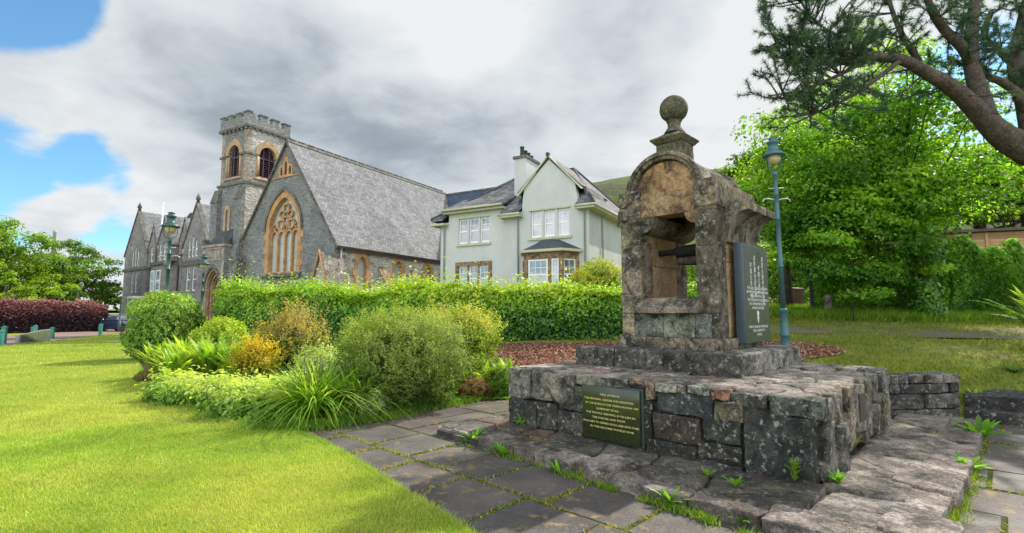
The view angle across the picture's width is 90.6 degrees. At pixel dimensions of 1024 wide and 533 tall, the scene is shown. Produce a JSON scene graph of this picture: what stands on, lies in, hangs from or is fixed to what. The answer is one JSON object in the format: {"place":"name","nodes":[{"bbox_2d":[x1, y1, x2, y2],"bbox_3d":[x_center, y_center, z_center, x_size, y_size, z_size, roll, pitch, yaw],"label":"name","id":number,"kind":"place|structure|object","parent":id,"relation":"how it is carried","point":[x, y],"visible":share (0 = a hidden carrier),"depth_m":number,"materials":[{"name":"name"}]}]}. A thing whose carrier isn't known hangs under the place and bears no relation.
{"place":"outdoors","nodes":[
{"label":"outdoors","id":0,"kind":"place"},
{"bbox_2d":[7,333,24,335],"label":"verge","id":1,"kind":"structure","parent":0,"point":[11,334],"depth_m":38.31,"materials":[{"name":"green plant"}]},
{"bbox_2d":[0,294,109,333],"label":"purple hedge","id":2,"kind":"object","parent":1,"relation":"on","point":[82,316],"visible":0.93,"depth_m":42.58,"materials":[{"name":"purple plant"}]},
{"bbox_2d":[0,328,125,345],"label":"road","id":3,"kind":"structure","parent":0,"point":[57,336],"depth_m":36.76,"materials":[{"name":"grey asphalt"}]},
{"bbox_2d":[97,315,131,330],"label":"parked car","id":4,"kind":"object","parent":3,"relation":"on","point":[110,322],"visible":0.47,"depth_m":45.43,"materials":[{"name":"blue"}]},
{"bbox_2d":[0,333,470,532],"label":"lawn","id":5,"kind":"structure","parent":0,"point":[97,383],"depth_m":5.35,"materials":[{"name":"green plant"}]},
{"bbox_2d":[131,342,486,532],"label":"lawn fringe","id":6,"kind":"object","parent":5,"relation":"on","point":[394,481],"visible":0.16,"depth_m":4.92,"materials":[{"name":"green plant"}]},
{"bbox_2d":[135,347,502,430],"bbox_3d":[-14.558,3.197,20.522,36.375,0.588,5.570,-5,-7,42],"label":"soil bed","id":7,"kind":"object","parent":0,"point":[143,365],"visible":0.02,"depth_m":8.39,"materials":[{"name":"brown soil"}]},
{"bbox_2d":[132,368,159,381],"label":"shrub","id":8,"kind":"object","parent":7,"relation":"on","point":[141,377],"visible":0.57,"depth_m":11.84,"materials":[{"name":"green plant"}]},
{"bbox_2d":[123,338,190,369],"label":"fern","id":9,"kind":"object","parent":7,"relation":"on","point":[147,355],"visible":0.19,"depth_m":12.37,"materials":[{"name":"green plant"}]},
{"bbox_2d":[118,290,207,360],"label":"dome hedge","id":10,"kind":"object","parent":7,"relation":"on","point":[161,318],"visible":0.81,"depth_m":17.18,"materials":[{"name":"green plant"}]},
{"bbox_2d":[116,362,209,405],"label":"flowering ground plant","id":11,"kind":"object","parent":7,"relation":"on","point":[152,391],"visible":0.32,"depth_m":9.22,"materials":[{"name":"green plant"}]},
{"bbox_2d":[140,346,212,372],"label":"fern","id":12,"kind":"object","parent":7,"relation":"on","point":[174,359],"visible":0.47,"depth_m":11.04,"materials":[{"name":"green plant"}]},
{"bbox_2d":[138,333,218,370],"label":"fern","id":13,"kind":"object","parent":7,"relation":"on","point":[171,346],"visible":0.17,"depth_m":12.01,"materials":[{"name":"green plant"}]},
{"bbox_2d":[136,362,245,405],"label":"flowering ground plant","id":14,"kind":"object","parent":7,"relation":"on","point":[174,391],"visible":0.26,"depth_m":8.72,"materials":[{"name":"green plant"}]},
{"bbox_2d":[171,332,245,375],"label":"fern","id":15,"kind":"object","parent":7,"relation":"on","point":[202,351],"visible":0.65,"depth_m":11.42,"materials":[{"name":"green plant"}]},
{"bbox_2d":[170,366,250,411],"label":"flowering ground plant","id":16,"kind":"object","parent":7,"relation":"on","point":[202,396],"visible":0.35,"depth_m":8.44,"materials":[{"name":"green plant"}]},
{"bbox_2d":[185,314,251,348],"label":"lime bush","id":17,"kind":"object","parent":7,"relation":"on","point":[220,325],"visible":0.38,"depth_m":13.76,"materials":[{"name":"green plant"}]},
{"bbox_2d":[198,339,252,376],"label":"fern","id":18,"kind":"object","parent":7,"relation":"on","point":[226,349],"visible":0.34,"depth_m":11.10,"materials":[{"name":"green plant"}]},
{"bbox_2d":[172,368,293,421],"bbox_3d":[-4.295,2.004,7.937,1.364,0.706,1.747,-4,-7,37],"label":"flowering ground plant","id":19,"kind":"object","parent":7,"relation":"on","point":[222,404],"visible":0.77,"depth_m":7.80,"materials":[{"name":"green plant"}]},
{"bbox_2d":[218,322,289,377],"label":"golden shrub","id":20,"kind":"object","parent":7,"relation":"on","point":[257,357],"visible":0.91,"depth_m":10.89,"materials":[{"name":"yellow plant"}]},
{"bbox_2d":[215,368,297,404],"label":"flowering ground plant","id":21,"kind":"object","parent":7,"relation":"on","point":[264,378],"visible":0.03,"depth_m":8.60,"materials":[{"name":"green plant"}]},
{"bbox_2d":[261,363,318,407],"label":"flowering ground plant","id":22,"kind":"object","parent":7,"relation":"on","point":[287,381],"visible":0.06,"depth_m":8.53,"materials":[{"name":"green plant"}]},
{"bbox_2d":[245,293,344,369],"bbox_3d":[-5.248,1.613,12.275,2.436,1.946,1.701,0,-5,0],"label":"bronze shrub","id":23,"kind":"object","parent":7,"relation":"on","point":[298,336],"visible":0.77,"depth_m":12.06,"materials":[{"name":"brown plant"}]},
{"bbox_2d":[197,353,417,439],"bbox_3d":[-3.030,1.820,7.778,3.394,1.012,3.226,0,-5,0],"label":"strap leaf plant","id":24,"kind":"object","parent":7,"relation":"on","point":[300,400],"visible":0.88,"depth_m":7.44,"materials":[{"name":"green plant"}]},
{"bbox_2d":[284,337,350,384],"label":"pale shrub","id":25,"kind":"object","parent":7,"relation":"on","point":[323,358],"visible":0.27,"depth_m":9.98,"materials":[{"name":"green plant"}]},
{"bbox_2d":[149,349,514,429],"bbox_3d":[-5.766,2.330,12.172,12.404,0.863,5.548,-4,-7,37],"label":"bed ground cover","id":26,"kind":"object","parent":7,"relation":"on","point":[496,360],"visible":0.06,"depth_m":7.94,"materials":[{"name":"green plant"}]},
{"bbox_2d":[268,353,425,424],"bbox_3d":[-2.432,1.871,8.172,2.611,0.983,2.654,0,-5,0],"label":"strap leaf plant","id":27,"kind":"object","parent":7,"relation":"on","point":[358,384],"visible":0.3,"depth_m":7.87,"materials":[{"name":"green plant"}]},
{"bbox_2d":[241,394,487,432],"bbox_3d":[-1.909,2.270,8.017,4.181,0.138,1.016,4,-7,-39],"label":"bed fringe","id":28,"kind":"object","parent":7,"relation":"on","point":[398,413],"visible":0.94,"depth_m":7.40,"materials":[{"name":"green plant"}]},
{"bbox_2d":[344,387,392,417],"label":"shrub","id":29,"kind":"object","parent":7,"relation":"on","point":[384,404],"visible":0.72,"depth_m":7.71,"materials":[{"name":"green plant"}]},
{"bbox_2d":[329,295,474,412],"bbox_3d":[-1.911,1.484,8.860,2.584,1.959,2.430,0,-5,0],"label":"hebe","id":30,"kind":"object","parent":7,"relation":"on","point":[404,351],"visible":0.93,"depth_m":8.31,"materials":[{"name":"green plant"}]},
{"bbox_2d":[442,368,478,394],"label":"shrub","id":31,"kind":"object","parent":7,"relation":"on","point":[470,374],"visible":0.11,"depth_m":9.70,"materials":[{"name":"green plant"}]},
{"bbox_2d":[412,290,513,359],"bbox_3d":[-0.976,1.227,10.584,2.006,1.490,1.705,4,-6,-35],"label":"tall shrub","id":32,"kind":"object","parent":7,"relation":"on","point":[474,329],"visible":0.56,"depth_m":10.28,"materials":[{"name":"green plant"}]},
{"bbox_2d":[451,376,493,398],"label":"shrub","id":33,"kind":"object","parent":7,"relation":"on","point":[477,388],"visible":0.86,"depth_m":9.40,"materials":[{"name":"brown plant"}]},
{"bbox_2d":[464,360,498,379],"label":"fern","id":34,"kind":"object","parent":7,"relation":"on","point":[486,366],"visible":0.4,"depth_m":10.12,"materials":[{"name":"green plant"}]},
{"bbox_2d":[480,363,508,396],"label":"shrub","id":35,"kind":"object","parent":7,"relation":"on","point":[496,379],"visible":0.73,"depth_m":9.65,"materials":[{"name":"green plant"}]},
{"bbox_2d":[0,0,1020,313],"label":"sky","id":36,"kind":"structure","parent":0,"point":[108,108],"materials":[{"name":"white"}]},
{"bbox_2d":[3,298,1023,417],"bbox_3d":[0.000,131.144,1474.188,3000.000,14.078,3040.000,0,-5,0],"label":"ground","id":37,"kind":"structure","parent":0,"point":[962,346],"depth_m":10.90,"materials":[{"name":"green plant"}]},
{"bbox_2d":[0,270,42,312],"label":"broadleaf tree","id":38,"kind":"object","parent":37,"relation":"on","point":[29,289],"visible":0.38,"depth_m":46.09,"materials":[{"name":"green plant"}]},
{"bbox_2d":[0,215,62,297],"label":"broadleaf tree","id":39,"kind":"object","parent":37,"relation":"on","point":[25,265],"visible":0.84,"depth_m":50.83,"materials":[{"name":"green plant"}]},
{"bbox_2d":[15,329,50,342],"bbox_3d":[-27.175,3.961,28.799,0.183,0.725,2.352,1,-5,-8],"label":"slanted board","id":40,"kind":"object","parent":37,"relation":"on","point":[40,335],"visible":0.84,"depth_m":28.78,"materials":[{"name":"white concrete"}]},
{"bbox_2d":[0,250,90,321],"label":"broadleaf tree","id":41,"kind":"object","parent":37,"relation":"on","point":[64,268],"visible":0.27,"depth_m":54.99,"materials":[{"name":"green plant"}]},
{"bbox_2d":[14,272,88,301],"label":"broadleaf tree","id":42,"kind":"object","parent":37,"relation":"on","point":[56,293],"visible":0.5,"depth_m":51.63,"materials":[{"name":"green plant"}]},
{"bbox_2d":[33,238,126,306],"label":"broadleaf tree","id":43,"kind":"object","parent":37,"relation":"on","point":[100,273],"visible":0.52,"depth_m":66.02,"materials":[{"name":"green plant"}]},
{"bbox_2d":[87,285,122,311],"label":"broadleaf tree","id":44,"kind":"object","parent":37,"relation":"on","point":[113,300],"visible":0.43,"depth_m":79.77,"materials":[{"name":"green plant"}]},
{"bbox_2d":[121,193,209,314],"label":"hotel","id":45,"kind":"structure","parent":37,"relation":"on","point":[145,266],"depth_m":68.26,"materials":[{"name":"stone"}]},
{"bbox_2d":[155,270,160,291],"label":"window","id":46,"kind":"structure","parent":45,"relation":"in","point":[158,272],"depth_m":67.88,"materials":[{"name":"white glass"}]},
{"bbox_2d":[158,212,180,291],"bbox_3d":[-14.651,0.661,21.531,0.732,6.055,0.722,5,-7,-40],"label":"street lamp","id":47,"kind":"object","parent":37,"relation":"on","point":[170,225],"visible":0.7,"depth_m":21.60,"materials":[{"name":"teal metal"}]},
{"bbox_2d":[197,254,209,317],"bbox_3d":[-17.721,1.825,28.955,0.660,5.107,0.650,0,-5,0],"label":"street lamp","id":48,"kind":"object","parent":37,"relation":"on","point":[203,263],"visible":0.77,"depth_m":29.00,"materials":[{"name":"teal metal"}]},
{"bbox_2d":[200,109,494,324],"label":"church","id":49,"kind":"structure","parent":37,"relation":"on","point":[281,199],"depth_m":39.18,"materials":[{"name":"stone"}]},
{"bbox_2d":[352,253,370,290],"bbox_3d":[-10.876,0.520,36.348,0.380,3.170,1.760,-3,-6,29],"label":"side window","id":50,"kind":"structure","parent":49,"relation":"in","point":[358,264],"depth_m":36.59,"materials":[{"name":"beige stone"}]},
{"bbox_2d":[390,258,405,283],"bbox_3d":[-9.009,0.825,39.645,0.380,3.170,1.760,-3,-6,29],"label":"side window","id":51,"kind":"structure","parent":49,"relation":"in","point":[399,264],"depth_m":39.90,"materials":[{"name":"beige stone"}]},
{"bbox_2d":[421,262,433,282],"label":"side window","id":52,"kind":"structure","parent":49,"relation":"in","point":[429,266],"depth_m":43.05,"materials":[{"name":"beige stone"}]},
{"bbox_2d":[212,256,696,354],"bbox_3d":[-2.844,1.424,16.392,18.386,3.993,3.090,-2,-6,17],"label":"hedge","id":53,"kind":"object","parent":37,"relation":"on","point":[543,311],"visible":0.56,"depth_m":14.83,"materials":[{"name":"green plant"}]},
{"bbox_2d":[430,146,621,288],"bbox_3d":[1.793,-1.832,33.180,11.060,10.970,10.311,-3,-6,29],"label":"villa","id":54,"kind":"object","parent":37,"relation":"on","point":[547,216],"visible":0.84,"depth_m":29.40,"materials":[{"name":"white paint"}]},
{"bbox_2d":[459,219,466,243],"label":"window","id":55,"kind":"structure","parent":54,"relation":"in","point":[463,223],"depth_m":31.52,"materials":[{"name":"white glass"}]},
{"bbox_2d":[460,266,466,284],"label":"window","id":56,"kind":"structure","parent":54,"relation":"in","point":[465,267],"depth_m":31.22,"materials":[{"name":"white glass"}]},
{"bbox_2d":[470,266,476,284],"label":"window","id":57,"kind":"structure","parent":54,"relation":"in","point":[473,269],"depth_m":30.87,"materials":[{"name":"white glass"}]},
{"bbox_2d":[470,218,477,242],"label":"window","id":58,"kind":"structure","parent":54,"relation":"in","point":[473,222],"depth_m":31.14,"materials":[{"name":"white glass"}]},
{"bbox_2d":[480,265,487,285],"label":"window","id":59,"kind":"structure","parent":54,"relation":"in","point":[484,268],"depth_m":30.50,"materials":[{"name":"white glass"}]},
{"bbox_2d":[481,217,488,241],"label":"window","id":60,"kind":"structure","parent":54,"relation":"in","point":[485,220],"depth_m":30.75,"materials":[{"name":"white glass"}]},
{"bbox_2d":[532,211,541,237],"bbox_3d":[1.449,-2.393,29.027,0.680,1.520,0.080,-3,-6,29],"label":"window","id":61,"kind":"structure","parent":54,"relation":"in","point":[536,216],"depth_m":29.03,"materials":[{"name":"white glass"}]},
{"bbox_2d":[528,259,547,285],"bbox_3d":[1.430,0.448,27.600,1.190,1.680,0.080,-3,-6,29],"label":"window","id":62,"kind":"structure","parent":54,"relation":"in","point":[539,267],"depth_m":27.61,"materials":[{"name":"white glass"}]},
{"bbox_2d":[544,210,554,236],"bbox_3d":[2.164,-2.430,28.626,0.680,1.520,0.080,-3,-6,29],"label":"window","id":63,"kind":"structure","parent":54,"relation":"in","point":[549,215],"depth_m":28.63,"materials":[{"name":"white glass"}]},
{"bbox_2d":[521,239,582,285],"bbox_3d":[1.874,0.813,27.637,3.850,4.680,1.200,-3,-6,29],"label":"bay window","id":64,"kind":"structure","parent":54,"relation":"in","point":[544,249],"depth_m":27.34,"materials":[{"name":"stone"}]},
{"bbox_2d":[551,258,558,284],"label":"window","id":65,"kind":"structure","parent":54,"relation":"in","point":[554,261],"depth_m":27.11,"materials":[{"name":"white glass"}]},
{"bbox_2d":[558,208,568,235],"bbox_3d":[2.922,-2.469,28.201,0.700,1.520,0.080,-3,-6,29],"label":"window","id":66,"kind":"structure","parent":54,"relation":"in","point":[563,214],"depth_m":28.21,"materials":[{"name":"white glass"}]},
{"bbox_2d":[564,258,575,288],"bbox_3d":[3.069,0.410,27.196,0.791,1.680,0.080,3,-6,-26],"label":"window","id":67,"kind":"structure","parent":54,"relation":"in","point":[568,263],"depth_m":27.20,"materials":[{"name":"white glass"}]},
{"bbox_2d":[567,256,621,290],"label":"garden shrub","id":68,"kind":"object","parent":37,"relation":"on","point":[593,275],"visible":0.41,"depth_m":20.09,"materials":[{"name":"green plant"}]},
{"bbox_2d":[446,340,845,373],"bbox_3d":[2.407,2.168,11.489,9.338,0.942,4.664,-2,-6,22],"label":"red gravel","id":69,"kind":"structure","parent":37,"relation":"on","point":[543,357],"depth_m":11.68,"materials":[{"name":"red gravel"}]},
{"bbox_2d":[762,137,790,345],"bbox_3d":[6.035,-0.532,11.498,0.503,4.948,0.501,-5,-7,44],"label":"street lamp","id":70,"kind":"object","parent":69,"relation":"on","point":[773,154],"visible":0.94,"depth_m":11.48,"materials":[{"name":"teal metal"}]},
{"bbox_2d":[686,265,696,286],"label":"garden shrub","id":71,"kind":"object","parent":37,"relation":"on","point":[691,273],"visible":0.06,"depth_m":16.42,"materials":[{"name":"green plant"}]},
{"bbox_2d":[437,411,982,532],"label":"stone platform","id":72,"kind":"structure","parent":37,"relation":"on","point":[922,488],"depth_m":4.55,"materials":[{"name":"grey stone"}]},
{"bbox_2d":[453,426,483,440],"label":"weed","id":73,"kind":"object","parent":72,"relation":"on","point":[477,432],"visible":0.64,"depth_m":6.28,"materials":[{"name":"green plant"}]},
{"bbox_2d":[508,360,891,483],"bbox_3d":[2.570,1.784,6.912,3.885,0.882,3.678,-5,-7,44],"label":"well base","id":74,"kind":"object","parent":72,"relation":"on","point":[816,420],"visible":0.81,"depth_m":5.33,"materials":[{"name":"grey stone"}]},
{"bbox_2d":[576,95,800,378],"bbox_3d":[2.600,-0.542,7.606,2.367,4.015,2.433,-5,-7,44],"label":"stone well","id":75,"kind":"object","parent":74,"relation":"on","point":[674,200],"visible":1,"depth_m":7.06,"materials":[{"name":"stone"}]},
{"bbox_2d":[462,420,953,532],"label":"platform moss","id":76,"kind":"object","parent":72,"relation":"on","point":[823,480],"visible":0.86,"depth_m":5.97,"materials":[{"name":"green plant"}]},
{"bbox_2d":[723,476,754,487],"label":"weed","id":77,"kind":"object","parent":72,"relation":"on","point":[736,482],"visible":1,"depth_m":4.27,"materials":[{"name":"green plant"}]},
{"bbox_2d":[784,457,800,481],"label":"weed","id":78,"kind":"object","parent":72,"relation":"on","point":[794,464],"visible":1,"depth_m":4.42,"materials":[{"name":"green plant"}]},
{"bbox_2d":[827,469,847,482],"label":"weed","id":79,"kind":"object","parent":72,"relation":"on","point":[838,477],"visible":1,"depth_m":4.41,"materials":[{"name":"green plant"}]},
{"bbox_2d":[713,141,830,305],"bbox_3d":[12.948,-1.875,24.337,5.469,8.402,6.022,3,-6,-33],"label":"sycamore","id":80,"kind":"object","parent":37,"relation":"on","point":[787,282],"visible":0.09,"depth_m":23.98,"materials":[{"name":"green plant"}]},
{"bbox_2d":[758,244,811,304],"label":"garden shrub","id":81,"kind":"object","parent":37,"relation":"on","point":[773,283],"visible":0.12,"depth_m":32.01,"materials":[{"name":"green plant"}]},
{"bbox_2d":[792,288,804,305],"bbox_3d":[16.188,1.747,28.982,0.620,1.090,0.840,2,-6,-18],"label":"wheelie bin","id":82,"kind":"object","parent":37,"relation":"on","point":[798,294],"visible":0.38,"depth_m":28.67,"materials":[{"name":"plastic"}]},
{"bbox_2d":[824,295,831,309],"bbox_3d":[13.062,1.617,20.938,0.277,0.911,0.277,0,-5,0],"label":"stone post","id":83,"kind":"object","parent":37,"relation":"on","point":[828,301],"visible":0.55,"depth_m":20.86,"materials":[{"name":"stone"}]},
{"bbox_2d":[758,184,958,320],"bbox_3d":[12.670,-0.453,19.078,7.069,5.391,4.369,0,-5,0],"label":"sycamore","id":84,"kind":"object","parent":37,"relation":"on","point":[838,247],"visible":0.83,"depth_m":18.42,"materials":[{"name":"green plant"}]},
{"bbox_2d":[809,247,915,311],"bbox_3d":[14.940,0.737,21.287,4.153,3.459,1.331,-2,-6,18],"label":"ivy","id":85,"kind":"object","parent":37,"relation":"on","point":[817,295],"visible":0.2,"depth_m":21.07,"materials":[{"name":"green plant"}]},
{"bbox_2d":[726,19,1023,316],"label":"sycamore","id":86,"kind":"object","parent":37,"relation":"on","point":[907,172],"visible":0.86,"depth_m":18.13,"materials":[{"name":"green plant"}]},
{"bbox_2d":[903,230,949,319],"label":"ivy","id":87,"kind":"object","parent":86,"relation":"attached to","point":[915,290],"visible":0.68,"depth_m":19.20,"materials":[{"name":"green plant"}]},
{"bbox_2d":[735,0,1023,165],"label":"pine tree","id":88,"kind":"object","parent":37,"relation":"on","point":[972,99],"visible":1,"depth_m":14.45,"materials":[{"name":"green plant"}]},
{"bbox_2d":[891,114,1023,232],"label":"sycamore","id":89,"kind":"object","parent":37,"relation":"on","point":[996,221],"visible":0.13,"depth_m":26.20,"materials":[{"name":"green plant"}]},
{"bbox_2d":[906,227,1023,263],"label":"timber shed","id":90,"kind":"structure","parent":37,"relation":"on","point":[987,237],"depth_m":23.00,"materials":[{"name":"wood"}]},
{"bbox_2d":[933,234,1023,314],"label":"ivy","id":91,"kind":"object","parent":37,"relation":"on","point":[990,274],"visible":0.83,"depth_m":19.74,"materials":[{"name":"green plant"}]},
{"bbox_2d":[961,166,1023,228],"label":"sycamore","id":92,"kind":"object","parent":37,"relation":"on","point":[981,223],"visible":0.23,"depth_m":25.07,"materials":[{"name":"green plant"}]},
{"bbox_2d":[972,284,1023,323],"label":"fern","id":93,"kind":"object","parent":37,"relation":"on","point":[1017,317],"visible":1,"depth_m":11.75,"materials":[{"name":"green plant"}]},
{"bbox_2d":[995,365,1023,372],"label":"fern","id":94,"kind":"object","parent":37,"relation":"on","point":[1014,369],"visible":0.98,"depth_m":9.24,"materials":[{"name":"green plant"}]},
{"bbox_2d":[108,161,1020,312],"bbox_3d":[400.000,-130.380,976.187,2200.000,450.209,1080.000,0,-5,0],"label":"hill","id":95,"kind":"structure","parent":0,"point":[612,189],"depth_m":708.55,"materials":[{"name":"green plant"}]},
{"bbox_2d":[304,398,1023,532],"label":"paving","id":96,"kind":"structure","parent":0,"point":[467,498],"depth_m":4.71,"materials":[{"name":"grey stone"}]},
{"bbox_2d":[0,400,1023,532],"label":"moss tufts","id":97,"kind":"object","parent":96,"relation":"on","point":[626,529],"visible":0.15,"depth_m":4.93,"materials":[{"name":"green plant"}]},
{"bbox_2d":[460,438,760,532],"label":"kerb fringe","id":98,"kind":"object","parent":96,"relation":"on","point":[701,517],"visible":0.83,"depth_m":4.27,"materials":[{"name":"green plant"}]},
{"bbox_2d":[651,484,689,502],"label":"weed","id":99,"kind":"object","parent":96,"relation":"on","point":[668,497],"visible":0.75,"depth_m":4.22,"materials":[{"name":"green plant"}]},
{"bbox_2d":[324,407,1023,532],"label":"moss","id":100,"kind":"object","parent":96,"relation":"on","point":[990,480],"depth_m":4.66,"materials":[{"name":"green plant"}]},
{"bbox_2d":[491,439,514,455],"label":"weed","id":101,"kind":"object","parent":100,"relation":"on","point":[501,449],"visible":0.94,"depth_m":5.70,"materials":[{"name":"green plant"}]},
{"bbox_2d":[888,372,959,416],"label":"retaining wall","id":102,"kind":"structure","parent":96,"relation":"on","point":[931,393],"depth_m":7.59,"materials":[{"name":"stone"}]},
{"bbox_2d":[947,447,987,526],"bbox_3d":[4.305,2.012,4.845,3.618,0.088,0.363,5,-7,-45],"label":"platform fringe","id":103,"kind":"object","parent":96,"relation":"on","point":[950,516],"visible":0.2,"depth_m":4.17,"materials":[{"name":"green plant"}]},
{"bbox_2d":[953,450,992,469],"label":"weed","id":104,"kind":"object","parent":96,"relation":"on","point":[974,465],"visible":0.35,"depth_m":5.08,"materials":[{"name":"green plant"}]},
{"bbox_2d":[948,414,1009,438],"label":"weed","id":105,"kind":"object","parent":96,"relation":"on","point":[984,428],"visible":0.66,"depth_m":6.49,"materials":[{"name":"green plant"}]},
{"bbox_2d":[964,389,1023,426],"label":"stone steps","id":106,"kind":"structure","parent":96,"relation":"on","point":[1005,407],"depth_m":7.62,"materials":[{"name":"stone"}]},
{"bbox_2d":[769,302,1023,321],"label":"bank grass","id":107,"kind":"structure","parent":0,"point":[811,311],"depth_m":19.23,"materials":[{"name":"green plant"}]},
{"bbox_2d":[770,326,1023,338],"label":"dirt track","id":108,"kind":"structure","parent":0,"point":[928,333],"depth_m":14.68,"materials":[{"name":"brown soil"}]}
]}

